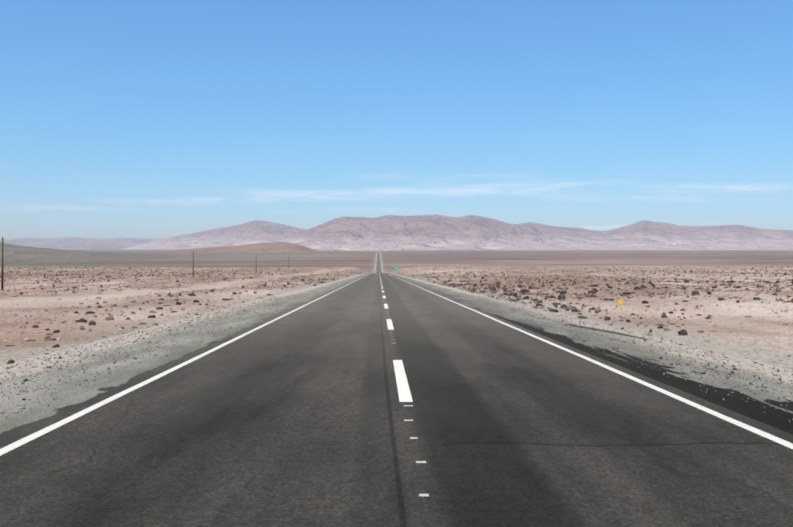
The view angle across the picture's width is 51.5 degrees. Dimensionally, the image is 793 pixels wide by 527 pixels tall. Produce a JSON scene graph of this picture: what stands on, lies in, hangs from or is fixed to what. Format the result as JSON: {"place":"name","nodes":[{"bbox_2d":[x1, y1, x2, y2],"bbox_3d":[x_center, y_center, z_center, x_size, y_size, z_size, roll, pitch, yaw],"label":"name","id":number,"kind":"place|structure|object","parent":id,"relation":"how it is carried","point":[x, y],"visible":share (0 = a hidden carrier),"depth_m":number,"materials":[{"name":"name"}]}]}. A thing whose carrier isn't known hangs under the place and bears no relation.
{"place":"outdoors","nodes":[
{"label":"outdoors","id":0,"kind":"place"},
{"bbox_2d":[28,245,128,248],"bbox_3d":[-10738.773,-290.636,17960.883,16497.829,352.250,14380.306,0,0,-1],"label":"mountain","id":1,"kind":"structure","parent":0,"point":[86,247],"depth_m":17528.97,"materials":[{"name":"stone"}]},
{"bbox_2d":[0,237,164,246],"bbox_3d":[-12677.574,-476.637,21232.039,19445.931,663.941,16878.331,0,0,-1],"label":"mountain","id":2,"kind":"structure","parent":0,"point":[79,241],"depth_m":21573.69,"materials":[{"name":"grey stone"}]},
{"bbox_2d":[0,242,177,263],"bbox_3d":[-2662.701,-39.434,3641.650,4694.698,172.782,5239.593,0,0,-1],"label":"grey ridge","id":3,"kind":"structure","parent":0,"point":[13,254],"depth_m":2531.41,"materials":[{"name":"grey stone"}]},
{"bbox_2d":[162,247,206,248],"bbox_3d":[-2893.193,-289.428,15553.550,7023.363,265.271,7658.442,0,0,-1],"label":"mountain foothill","id":4,"kind":"object","parent":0,"point":[184,248],"depth_m":13605.53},
{"bbox_2d":[0,252,377,438],"bbox_3d":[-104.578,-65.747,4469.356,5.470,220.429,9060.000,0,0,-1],"label":"road shoulder","id":5,"kind":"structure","parent":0,"point":[34,414],"depth_m":15.24},
{"bbox_2d":[0,294,792,425],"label":"shoulder gravel","id":6,"kind":"structure","parent":5,"relation":"on","point":[214,316],"depth_m":17.06,"materials":[{"name":"grey gravel"}]},
{"bbox_2d":[133,239,276,248],"bbox_3d":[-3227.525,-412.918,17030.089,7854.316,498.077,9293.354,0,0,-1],"label":"mountain","id":7,"kind":"structure","parent":0,"point":[211,243],"depth_m":14927.31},
{"bbox_2d":[124,220,306,248],"bbox_3d":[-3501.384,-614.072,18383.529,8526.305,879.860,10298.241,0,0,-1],"label":"mountain","id":8,"kind":"structure","parent":0,"point":[256,229],"depth_m":17139.51,"materials":[{"name":"brown stone"}]},
{"bbox_2d":[142,242,320,252],"bbox_3d":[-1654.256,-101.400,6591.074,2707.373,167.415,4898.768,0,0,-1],"label":"brown hill","id":9,"kind":"structure","parent":0,"point":[274,247],"depth_m":5374.31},
{"bbox_2d":[0,251,792,526],"bbox_3d":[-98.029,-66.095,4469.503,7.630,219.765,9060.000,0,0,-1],"label":"asphalt road","id":10,"kind":"structure","parent":0,"point":[297,418],"depth_m":7.65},
{"bbox_2d":[0,255,377,455],"bbox_3d":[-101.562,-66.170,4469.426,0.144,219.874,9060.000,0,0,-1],"label":"road edge line","id":11,"kind":"object","parent":10,"relation":"on","point":[12,446],"depth_m":10.15,"materials":[{"name":"paint"}]},
{"bbox_2d":[378,253,412,401],"bbox_3d":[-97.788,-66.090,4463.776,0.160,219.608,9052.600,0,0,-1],"label":"road dashes","id":12,"kind":"object","parent":10,"relation":"on","point":[404,393],"depth_m":12.03,"materials":[{"name":"paint"}]},
{"bbox_2d":[381,284,428,495],"bbox_3d":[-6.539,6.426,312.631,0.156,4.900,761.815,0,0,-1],"label":"road markers","id":13,"kind":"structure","parent":10,"relation":"on","point":[416,461],"depth_m":6.82,"materials":[{"name":"paint"}]},
{"bbox_2d":[379,255,792,448],"bbox_3d":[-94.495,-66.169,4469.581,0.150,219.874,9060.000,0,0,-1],"label":"road edge line","id":14,"kind":"object","parent":10,"relation":"on","point":[756,431],"depth_m":10.47,"materials":[{"name":"paint"}]},
{"bbox_2d":[0,249,792,369],"bbox_3d":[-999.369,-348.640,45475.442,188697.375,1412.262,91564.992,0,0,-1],"label":"desert ground","id":15,"kind":"structure","parent":0,"point":[762,328],"depth_m":89.49,"materials":[{"name":"beige sand"}]},
{"bbox_2d":[1,237,5,289],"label":"telegraph pole","id":16,"kind":"object","parent":15,"relation":"on","point":[2,279],"visible":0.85,"depth_m":98.84,"materials":[{"name":"brown wood"}]},
{"bbox_2d":[0,298,790,357],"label":"rubble","id":17,"kind":"object","parent":15,"relation":"on","point":[665,329],"visible":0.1,"depth_m":33.21,"materials":[{"name":"brown stone"}]},
{"bbox_2d":[1,298,790,363],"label":"rocks","id":18,"kind":"object","parent":15,"relation":"on","point":[663,315],"visible":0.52,"depth_m":35.50,"materials":[{"name":"brown stone"}]},
{"bbox_2d":[0,279,792,305],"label":"rocks","id":19,"kind":"object","parent":15,"relation":"on","point":[670,293],"visible":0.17,"depth_m":80.80,"materials":[{"name":"brown stone"}]},
{"bbox_2d":[0,268,792,282],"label":"rocks","id":20,"kind":"object","parent":15,"relation":"on","point":[445,273],"visible":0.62,"depth_m":232.77,"materials":[{"name":"stone"}]},
{"bbox_2d":[0,275,792,305],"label":"rubble","id":21,"kind":"object","parent":15,"relation":"on","point":[529,295],"visible":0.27,"depth_m":94.27,"materials":[{"name":"brown stone"}]},
{"bbox_2d":[0,266,792,273],"bbox_3d":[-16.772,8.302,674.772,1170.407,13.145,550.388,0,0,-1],"label":"rocks","id":22,"kind":"object","parent":15,"relation":"on","point":[394,273],"visible":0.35,"depth_m":571.01,"materials":[{"name":"stone"}]},
{"bbox_2d":[440,283,714,335],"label":"verge rocks","id":23,"kind":"object","parent":15,"relation":"on","point":[575,309],"visible":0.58,"depth_m":47.55,"materials":[{"name":"brown stone"}]},
{"bbox_2d":[427,279,792,316],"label":"rocks","id":24,"kind":"object","parent":15,"relation":"on","point":[561,297],"visible":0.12,"depth_m":73.76,"materials":[{"name":"brown stone"}]},
{"bbox_2d":[0,0,792,239],"label":"sky","id":25,"kind":"structure","parent":0,"point":[113,112],"materials":[{"name":"blue"}]},
{"bbox_2d":[277,214,583,249],"bbox_3d":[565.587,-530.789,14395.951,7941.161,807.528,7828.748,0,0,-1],"label":"mountain","id":26,"kind":"structure","parent":0,"point":[407,226],"depth_m":13491.05,"materials":[{"name":"brown stone"}]},
{"bbox_2d":[295,234,572,249],"bbox_3d":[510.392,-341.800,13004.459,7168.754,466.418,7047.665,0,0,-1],"label":"mountain","id":27,"kind":"structure","parent":0,"point":[452,239],"depth_m":11858.15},
{"bbox_2d":[311,241,568,250],"bbox_3d":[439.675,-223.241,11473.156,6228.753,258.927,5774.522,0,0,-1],"label":"mountain foothill","id":28,"kind":"object","parent":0,"point":[392,246],"depth_m":10139.59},
{"bbox_2d":[177,181,743,201],"bbox_3d":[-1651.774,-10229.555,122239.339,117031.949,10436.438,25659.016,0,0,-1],"label":"cloud","id":29,"kind":"structure","parent":0,"point":[255,197],"depth_m":120519.51,"materials":[{"name":"white"}]},
{"bbox_2d":[379,252,792,434],"bbox_3d":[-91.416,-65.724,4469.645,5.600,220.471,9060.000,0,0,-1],"label":"road shoulder","id":30,"kind":"object","parent":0,"point":[734,401],"depth_m":15.22},
{"bbox_2d":[511,220,792,244],"bbox_3d":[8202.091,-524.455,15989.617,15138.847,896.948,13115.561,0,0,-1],"label":"mountain","id":31,"kind":"structure","parent":0,"point":[651,231],"depth_m":15769.86,"materials":[{"name":"brown stone"}]},
{"bbox_2d":[562,238,792,248],"bbox_3d":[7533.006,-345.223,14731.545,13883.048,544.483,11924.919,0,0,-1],"label":"mountain","id":32,"kind":"structure","parent":0,"point":[727,243],"depth_m":13520.16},
{"bbox_2d":[575,244,792,249],"bbox_3d":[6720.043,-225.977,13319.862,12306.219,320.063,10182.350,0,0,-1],"label":"mountain foothill","id":33,"kind":"object","parent":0,"point":[662,247],"depth_m":12325.15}
]}

